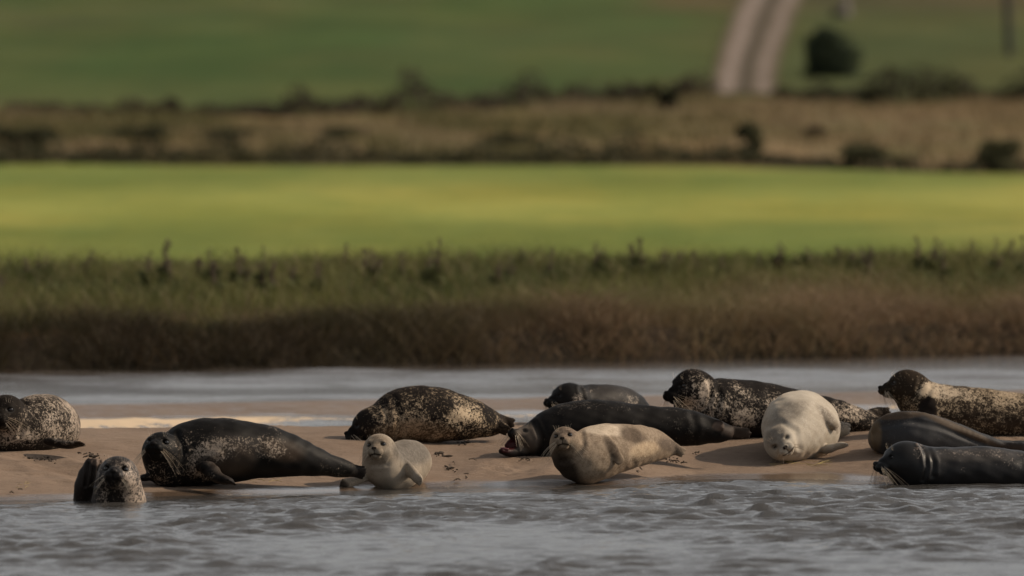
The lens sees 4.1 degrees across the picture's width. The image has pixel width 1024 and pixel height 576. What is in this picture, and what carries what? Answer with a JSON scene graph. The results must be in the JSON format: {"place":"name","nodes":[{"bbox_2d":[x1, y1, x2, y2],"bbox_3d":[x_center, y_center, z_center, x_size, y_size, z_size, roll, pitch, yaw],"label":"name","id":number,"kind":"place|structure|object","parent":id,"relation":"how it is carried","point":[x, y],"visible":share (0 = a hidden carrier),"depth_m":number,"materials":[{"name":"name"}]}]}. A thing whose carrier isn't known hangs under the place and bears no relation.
{"place":"outdoors","nodes":[
{"label":"outdoors","id":0,"kind":"place"},
{"bbox_2d":[0,0,1023,373],"bbox_3d":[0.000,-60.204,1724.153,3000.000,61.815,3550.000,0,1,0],"label":"ground","id":1,"kind":"structure","parent":0,"point":[184,52],"depth_m":245.74,"materials":[{"name":"plant"}]},
{"bbox_2d":[17,257,37,284],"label":"dock plant","id":2,"kind":"object","parent":1,"relation":"on","point":[26,268],"visible":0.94,"depth_m":145.58,"materials":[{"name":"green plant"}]},
{"bbox_2d":[0,126,60,146],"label":"gorse shrub","id":3,"kind":"object","parent":1,"relation":"on","point":[9,133],"visible":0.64,"depth_m":256.76,"materials":[{"name":"green plant"}]},
{"bbox_2d":[28,253,42,280],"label":"dock plant","id":4,"kind":"object","parent":1,"relation":"on","point":[36,266],"visible":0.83,"depth_m":146.93,"materials":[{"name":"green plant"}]},
{"bbox_2d":[42,256,53,276],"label":"dock plant","id":5,"kind":"object","parent":1,"relation":"on","point":[46,266],"visible":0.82,"depth_m":147.62,"materials":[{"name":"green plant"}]},
{"bbox_2d":[76,250,97,271],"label":"dock plant","id":6,"kind":"object","parent":1,"relation":"on","point":[94,263],"visible":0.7,"depth_m":147.72,"materials":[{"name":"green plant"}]},
{"bbox_2d":[98,123,170,141],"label":"gorse shrub","id":7,"kind":"object","parent":1,"relation":"on","point":[156,129],"visible":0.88,"depth_m":261.66,"materials":[{"name":"green plant"}]},
{"bbox_2d":[134,251,155,287],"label":"dock plant","id":8,"kind":"object","parent":1,"relation":"on","point":[144,275],"visible":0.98,"depth_m":145.35,"materials":[{"name":"brown plant"}]},
{"bbox_2d":[154,238,174,281],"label":"dock plant","id":9,"kind":"object","parent":1,"relation":"on","point":[163,269],"visible":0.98,"depth_m":145.52,"materials":[{"name":"brown plant"}]},
{"bbox_2d":[156,255,179,292],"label":"dock plant","id":10,"kind":"object","parent":1,"relation":"on","point":[166,274],"visible":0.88,"depth_m":144.84,"materials":[{"name":"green plant"}]},
{"bbox_2d":[187,255,203,278],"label":"dock plant","id":11,"kind":"object","parent":1,"relation":"on","point":[198,260],"visible":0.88,"depth_m":147.70,"materials":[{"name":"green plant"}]},
{"bbox_2d":[201,247,223,283],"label":"dock plant","id":12,"kind":"object","parent":1,"relation":"on","point":[212,269],"visible":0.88,"depth_m":145.93,"materials":[{"name":"brown plant"}]},
{"bbox_2d":[204,259,229,283],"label":"dock plant","id":13,"kind":"object","parent":1,"relation":"on","point":[219,276],"visible":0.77,"depth_m":145.97,"materials":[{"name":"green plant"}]},
{"bbox_2d":[210,272,224,297],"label":"dock plant","id":14,"kind":"object","parent":1,"relation":"on","point":[213,274],"visible":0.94,"depth_m":144.50,"materials":[{"name":"brown plant"}]},
{"bbox_2d":[202,128,252,141],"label":"gorse shrub","id":15,"kind":"object","parent":1,"relation":"on","point":[240,133],"visible":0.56,"depth_m":259.69,"materials":[{"name":"green plant"}]},
{"bbox_2d":[227,246,247,290],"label":"dock plant","id":16,"kind":"object","parent":1,"relation":"on","point":[235,274],"visible":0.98,"depth_m":145.96,"materials":[{"name":"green plant"}]},
{"bbox_2d":[239,255,252,289],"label":"dock plant","id":17,"kind":"object","parent":1,"relation":"on","point":[245,274],"visible":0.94,"depth_m":146.15,"materials":[{"name":"brown plant"}]},
{"bbox_2d":[250,245,269,293],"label":"dock plant","id":18,"kind":"object","parent":1,"relation":"on","point":[262,276],"visible":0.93,"depth_m":144.98,"materials":[{"name":"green plant"}]},
{"bbox_2d":[259,262,275,294],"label":"dock plant","id":19,"kind":"object","parent":1,"relation":"on","point":[271,279],"visible":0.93,"depth_m":144.93,"materials":[{"name":"brown plant"}]},
{"bbox_2d":[287,265,302,290],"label":"dock plant","id":20,"kind":"object","parent":1,"relation":"on","point":[296,278],"visible":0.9,"depth_m":145.98,"materials":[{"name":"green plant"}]},
{"bbox_2d":[310,260,326,292],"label":"dock plant","id":21,"kind":"object","parent":1,"relation":"on","point":[317,280],"visible":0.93,"depth_m":145.74,"materials":[{"name":"brown plant"}]},
{"bbox_2d":[321,126,359,138],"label":"gorse shrub","id":22,"kind":"object","parent":1,"relation":"on","point":[344,130],"visible":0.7,"depth_m":261.85,"materials":[{"name":"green plant"}]},
{"bbox_2d":[336,241,354,269],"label":"dock plant","id":23,"kind":"object","parent":1,"relation":"on","point":[347,251],"visible":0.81,"depth_m":150.15,"materials":[{"name":"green plant"}]},
{"bbox_2d":[1,65,720,117],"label":"hedgerow","id":24,"kind":"object","parent":1,"relation":"on","point":[263,110],"visible":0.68,"depth_m":290.98,"materials":[{"name":"green plant"}]},
{"bbox_2d":[353,248,369,280],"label":"dock plant","id":25,"kind":"object","parent":1,"relation":"on","point":[365,259],"visible":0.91,"depth_m":148.65,"materials":[{"name":"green plant"}]},
{"bbox_2d":[363,247,379,274],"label":"dock plant","id":26,"kind":"object","parent":1,"relation":"on","point":[367,266],"visible":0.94,"depth_m":147.46,"materials":[{"name":"brown plant"}]},
{"bbox_2d":[363,253,384,290],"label":"dock plant","id":27,"kind":"object","parent":1,"relation":"on","point":[377,269],"visible":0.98,"depth_m":147.24,"materials":[{"name":"brown plant"}]},
{"bbox_2d":[389,251,414,283],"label":"dock plant","id":28,"kind":"object","parent":1,"relation":"on","point":[402,271],"visible":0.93,"depth_m":147.93,"materials":[{"name":"brown plant"}]},
{"bbox_2d":[419,242,437,289],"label":"dock plant","id":29,"kind":"object","parent":1,"relation":"on","point":[424,275],"visible":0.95,"depth_m":146.53,"materials":[{"name":"brown plant"}]},
{"bbox_2d":[417,250,442,278],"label":"dock plant","id":30,"kind":"object","parent":1,"relation":"on","point":[421,272],"visible":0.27,"depth_m":148.18,"materials":[{"name":"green plant"}]},
{"bbox_2d":[425,238,444,289],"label":"dock plant","id":31,"kind":"object","parent":1,"relation":"on","point":[434,267],"visible":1,"depth_m":146.39,"materials":[{"name":"brown plant"}]},
{"bbox_2d":[486,261,510,290],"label":"dock plant","id":32,"kind":"object","parent":1,"relation":"on","point":[498,275],"visible":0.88,"depth_m":146.81,"materials":[{"name":"brown plant"}]},
{"bbox_2d":[0,125,1023,171],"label":"hedgerow","id":33,"kind":"object","parent":1,"relation":"on","point":[33,151],"visible":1,"depth_m":251.40,"materials":[{"name":"green plant"}]},
{"bbox_2d":[480,133,546,144],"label":"gorse shrub","id":34,"kind":"object","parent":1,"relation":"on","point":[506,139],"visible":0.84,"depth_m":257.85,"materials":[{"name":"green plant"}]},
{"bbox_2d":[514,248,524,272],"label":"dock plant","id":35,"kind":"object","parent":1,"relation":"on","point":[521,256],"visible":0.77,"depth_m":151.61,"materials":[{"name":"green plant"}]},
{"bbox_2d":[541,247,561,285],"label":"dock plant","id":36,"kind":"object","parent":1,"relation":"on","point":[550,269],"visible":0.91,"depth_m":148.50,"materials":[{"name":"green plant"}]},
{"bbox_2d":[589,241,607,278],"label":"dock plant","id":37,"kind":"object","parent":1,"relation":"on","point":[602,267],"visible":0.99,"depth_m":149.70,"materials":[{"name":"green plant"}]},
{"bbox_2d":[598,248,610,269],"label":"dock plant","id":38,"kind":"object","parent":1,"relation":"on","point":[604,256],"visible":0.24,"depth_m":152.37,"materials":[{"name":"green plant"}]},
{"bbox_2d":[621,241,643,267],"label":"dock plant","id":39,"kind":"object","parent":1,"relation":"on","point":[631,249],"visible":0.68,"depth_m":151.63,"materials":[{"name":"green plant"}]},
{"bbox_2d":[629,238,648,278],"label":"dock plant","id":40,"kind":"object","parent":1,"relation":"on","point":[636,261],"visible":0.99,"depth_m":149.64,"materials":[{"name":"green plant"}]},
{"bbox_2d":[647,79,663,100],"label":"gorse shrub","id":41,"kind":"object","parent":1,"relation":"on","point":[655,87],"visible":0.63,"depth_m":308.92,"materials":[{"name":"green plant"}]},
{"bbox_2d":[647,248,672,278],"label":"dock plant","id":42,"kind":"object","parent":1,"relation":"on","point":[663,264],"visible":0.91,"depth_m":149.65,"materials":[{"name":"green plant"}]},
{"bbox_2d":[654,85,679,109],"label":"gorse shrub","id":43,"kind":"object","parent":1,"relation":"on","point":[667,97],"visible":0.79,"depth_m":295.91,"materials":[{"name":"green plant"}]},
{"bbox_2d":[672,252,684,271],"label":"dock plant","id":44,"kind":"object","parent":1,"relation":"on","point":[678,253],"visible":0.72,"depth_m":151.59,"materials":[{"name":"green plant"}]},
{"bbox_2d":[686,251,704,270],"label":"dock plant","id":45,"kind":"object","parent":1,"relation":"on","point":[695,261],"visible":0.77,"depth_m":151.71,"materials":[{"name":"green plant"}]},
{"bbox_2d":[714,254,731,280],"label":"dock plant","id":46,"kind":"object","parent":1,"relation":"on","point":[728,268],"visible":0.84,"depth_m":150.26,"materials":[{"name":"green plant"}]},
{"bbox_2d":[733,121,764,160],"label":"gorse shrub","id":47,"kind":"object","parent":1,"relation":"on","point":[750,132],"visible":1,"depth_m":252.87,"materials":[{"name":"green plant"}]},
{"bbox_2d":[753,251,769,273],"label":"dock plant","id":48,"kind":"object","parent":1,"relation":"on","point":[761,261],"visible":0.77,"depth_m":151.94,"materials":[{"name":"green plant"}]},
{"bbox_2d":[766,253,786,272],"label":"dock plant","id":49,"kind":"object","parent":1,"relation":"on","point":[773,261],"visible":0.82,"depth_m":152.13,"materials":[{"name":"green plant"}]},
{"bbox_2d":[768,242,791,272],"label":"dock plant","id":50,"kind":"object","parent":1,"relation":"on","point":[780,257],"visible":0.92,"depth_m":152.25,"materials":[{"name":"green plant"}]},
{"bbox_2d":[788,247,813,268],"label":"dock plant","id":51,"kind":"object","parent":1,"relation":"on","point":[803,257],"visible":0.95,"depth_m":153.22,"materials":[{"name":"green plant"}]},
{"bbox_2d":[800,124,828,140],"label":"gorse shrub","id":52,"kind":"object","parent":1,"relation":"on","point":[817,129],"visible":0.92,"depth_m":261.93,"materials":[{"name":"brown plant"}]},
{"bbox_2d":[801,26,864,76],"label":"round bush","id":53,"kind":"object","parent":1,"relation":"on","point":[831,48],"visible":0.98,"depth_m":339.56,"materials":[{"name":"green plant"}]},
{"bbox_2d":[827,246,842,267],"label":"dock plant","id":54,"kind":"object","parent":1,"relation":"on","point":[837,255],"visible":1,"depth_m":153.71,"materials":[{"name":"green plant"}]},
{"bbox_2d":[831,8,848,17],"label":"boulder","id":55,"kind":"object","parent":1,"relation":"on","point":[839,13],"visible":0.84,"depth_m":446.76,"materials":[{"name":"stone"}]},
{"bbox_2d":[842,0,850,14],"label":"marker post","id":56,"kind":"object","parent":1,"relation":"on","point":[845,4],"visible":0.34,"depth_m":451.82,"materials":[{"name":"grey"}]},
{"bbox_2d":[846,251,863,269],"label":"dock plant","id":57,"kind":"object","parent":1,"relation":"on","point":[850,260],"visible":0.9,"depth_m":152.83,"materials":[{"name":"green plant"}]},
{"bbox_2d":[850,248,868,274],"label":"dock plant","id":58,"kind":"object","parent":1,"relation":"on","point":[856,263],"visible":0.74,"depth_m":152.20,"materials":[{"name":"green plant"}]},
{"bbox_2d":[835,140,895,168],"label":"gorse shrub","id":59,"kind":"object","parent":1,"relation":"on","point":[852,151],"visible":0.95,"depth_m":248.32,"materials":[{"name":"green plant"}]},
{"bbox_2d":[859,250,876,282],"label":"dock plant","id":60,"kind":"object","parent":1,"relation":"on","point":[870,263],"visible":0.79,"depth_m":150.46,"materials":[{"name":"green plant"}]},
{"bbox_2d":[863,246,877,266],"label":"dock plant","id":61,"kind":"object","parent":1,"relation":"on","point":[870,249],"visible":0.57,"depth_m":154.31,"materials":[{"name":"green plant"}]},
{"bbox_2d":[769,62,1023,104],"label":"hedgerow","id":62,"kind":"object","parent":1,"relation":"on","point":[892,87],"visible":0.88,"depth_m":306.65,"materials":[{"name":"green plant"}]},
{"bbox_2d":[913,236,928,272],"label":"dock plant","id":63,"kind":"object","parent":1,"relation":"on","point":[921,261],"visible":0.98,"depth_m":152.22,"materials":[{"name":"green plant"}]},
{"bbox_2d":[923,236,943,276],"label":"dock plant","id":64,"kind":"object","parent":1,"relation":"on","point":[938,260],"visible":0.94,"depth_m":152.13,"materials":[{"name":"green plant"}]},
{"bbox_2d":[932,249,954,283],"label":"dock plant","id":65,"kind":"object","parent":1,"relation":"on","point":[944,271],"visible":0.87,"depth_m":150.43,"materials":[{"name":"green plant"}]},
{"bbox_2d":[965,238,978,269],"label":"dock plant","id":66,"kind":"object","parent":1,"relation":"on","point":[972,246],"visible":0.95,"depth_m":152.81,"materials":[{"name":"green plant"}]},
{"bbox_2d":[985,236,1004,283],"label":"dock plant","id":67,"kind":"object","parent":1,"relation":"on","point":[992,262],"visible":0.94,"depth_m":150.78,"materials":[{"name":"green plant"}]},
{"bbox_2d":[974,137,1022,172],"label":"gorse shrub","id":68,"kind":"object","parent":1,"relation":"on","point":[995,153],"visible":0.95,"depth_m":242.34,"materials":[{"name":"green plant"}]},
{"bbox_2d":[1004,0,1012,55],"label":"utility pole","id":69,"kind":"object","parent":1,"relation":"on","point":[1008,30],"visible":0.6,"depth_m":371.86,"materials":[{"name":"wood"}]},
{"bbox_2d":[1002,239,1017,266],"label":"dock plant","id":70,"kind":"object","parent":1,"relation":"on","point":[1011,243],"visible":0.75,"depth_m":153.81,"materials":[{"name":"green plant"}]},
{"bbox_2d":[1016,235,1023,278],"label":"dock plant","id":71,"kind":"object","parent":1,"relation":"on","point":[1018,265],"visible":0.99,"depth_m":151.16,"materials":[{"name":"green plant"}]},
{"bbox_2d":[0,355,1023,575],"bbox_3d":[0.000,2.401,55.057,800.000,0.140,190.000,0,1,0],"label":"river","id":72,"kind":"structure","parent":0,"point":[776,527],"depth_m":97.67,"materials":[{"name":"liquid"}]},
{"bbox_2d":[73,453,145,501],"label":"harbour seal","id":73,"kind":"object","parent":72,"relation":"in","point":[114,479],"visible":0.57,"depth_m":100.98,"materials":[{"name":"fur"}]},
{"bbox_2d":[0,233,1023,372],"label":"marsh grass","id":74,"kind":"structure","parent":0,"point":[573,308],"depth_m":143.63,"materials":[{"name":"green plant"}]},
{"bbox_2d":[0,89,1023,172],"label":"rough grass","id":75,"kind":"structure","parent":0,"point":[24,118],"depth_m":270.42,"materials":[{"name":"brown plant"}]},
{"bbox_2d":[0,422,1023,500],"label":"sandbank","id":76,"kind":"structure","parent":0,"point":[748,458],"depth_m":105.87,"materials":[{"name":"beige sand"}]},
{"bbox_2d":[25,455,56,463],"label":"seaweed clump","id":77,"kind":"object","parent":76,"relation":"on","point":[41,458],"visible":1,"depth_m":104.09,"materials":[{"name":"brown plant"}]},
{"bbox_2d":[0,394,85,450],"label":"harbour seal","id":78,"kind":"object","parent":76,"relation":"on","point":[40,422],"visible":0.98,"depth_m":104.55,"materials":[{"name":"fur"}]},
{"bbox_2d":[77,452,104,458],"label":"seaweed clump","id":79,"kind":"object","parent":76,"relation":"on","point":[92,455],"visible":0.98,"depth_m":104.48,"materials":[{"name":"brown plant"}]},
{"bbox_2d":[133,418,366,486],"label":"harbour seal","id":80,"kind":"object","parent":76,"relation":"on","point":[210,451],"visible":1,"depth_m":103.06,"materials":[{"name":"fur"}]},
{"bbox_2d":[339,434,431,488],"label":"harbour seal","id":81,"kind":"object","parent":76,"relation":"on","point":[388,462],"visible":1,"depth_m":103.82,"materials":[{"name":"fur"}]},
{"bbox_2d":[344,385,514,442],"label":"harbour seal","id":82,"kind":"object","parent":76,"relation":"on","point":[422,413],"visible":0.89,"depth_m":106.94,"materials":[{"name":"fur"}]},
{"bbox_2d":[434,451,452,456],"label":"seaweed clump","id":83,"kind":"object","parent":76,"relation":"on","point":[439,452],"visible":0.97,"depth_m":106.34,"materials":[{"name":"black plant"}]},
{"bbox_2d":[444,465,457,471],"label":"seaweed clump","id":84,"kind":"object","parent":76,"relation":"on","point":[447,468],"visible":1,"depth_m":105.57,"materials":[{"name":"black plant"}]},
{"bbox_2d":[543,383,648,409],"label":"harbour seal","id":85,"kind":"object","parent":76,"relation":"on","point":[565,392],"visible":0.32,"depth_m":110.35,"materials":[{"name":"fur"}]},
{"bbox_2d":[538,423,685,483],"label":"harbour seal","id":86,"kind":"object","parent":76,"relation":"on","point":[592,454],"visible":1,"depth_m":104.74,"materials":[{"name":"fur"}]},
{"bbox_2d":[497,399,750,456],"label":"harbour seal","id":87,"kind":"object","parent":76,"relation":"on","point":[679,426],"visible":0.72,"depth_m":106.43,"materials":[{"name":"fur"}]},
{"bbox_2d":[665,457,686,462],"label":"seaweed clump","id":88,"kind":"object","parent":76,"relation":"on","point":[670,460],"visible":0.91,"depth_m":106.96,"materials":[{"name":"brown plant"}]},
{"bbox_2d":[659,369,890,437],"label":"harbour seal","id":89,"kind":"object","parent":76,"relation":"on","point":[739,403],"visible":0.69,"depth_m":108.60,"materials":[{"name":"fur"}]},
{"bbox_2d":[769,459,830,466],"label":"straw wisp","id":90,"kind":"object","parent":76,"relation":"on","point":[820,463],"visible":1,"depth_m":107.05,"materials":[{"name":"beige plant"}]},
{"bbox_2d":[761,390,850,464],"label":"harbour seal","id":91,"kind":"object","parent":76,"relation":"on","point":[798,425],"visible":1,"depth_m":107.25,"materials":[{"name":"fur"}]},
{"bbox_2d":[868,411,1023,453],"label":"harbour seal","id":92,"kind":"object","parent":76,"relation":"on","point":[888,430],"visible":0.79,"depth_m":107.28,"materials":[{"name":"fur"}]},
{"bbox_2d":[870,441,1023,484],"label":"harbour seal","id":93,"kind":"object","parent":76,"relation":"on","point":[907,463],"visible":0.84,"depth_m":104.78,"materials":[{"name":"fur"}]},
{"bbox_2d":[878,369,1023,435],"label":"harbour seal","id":94,"kind":"object","parent":76,"relation":"on","point":[990,412],"visible":0.81,"depth_m":108.63,"materials":[{"name":"fur"}]},
{"bbox_2d":[71,390,1023,417],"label":"sandbar","id":95,"kind":"structure","parent":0,"point":[334,407],"depth_m":124.19,"materials":[{"name":"beige sand"}]},
{"bbox_2d":[706,0,803,92],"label":"track","id":96,"kind":"structure","parent":0,"point":[752,46],"depth_m":387.29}
]}

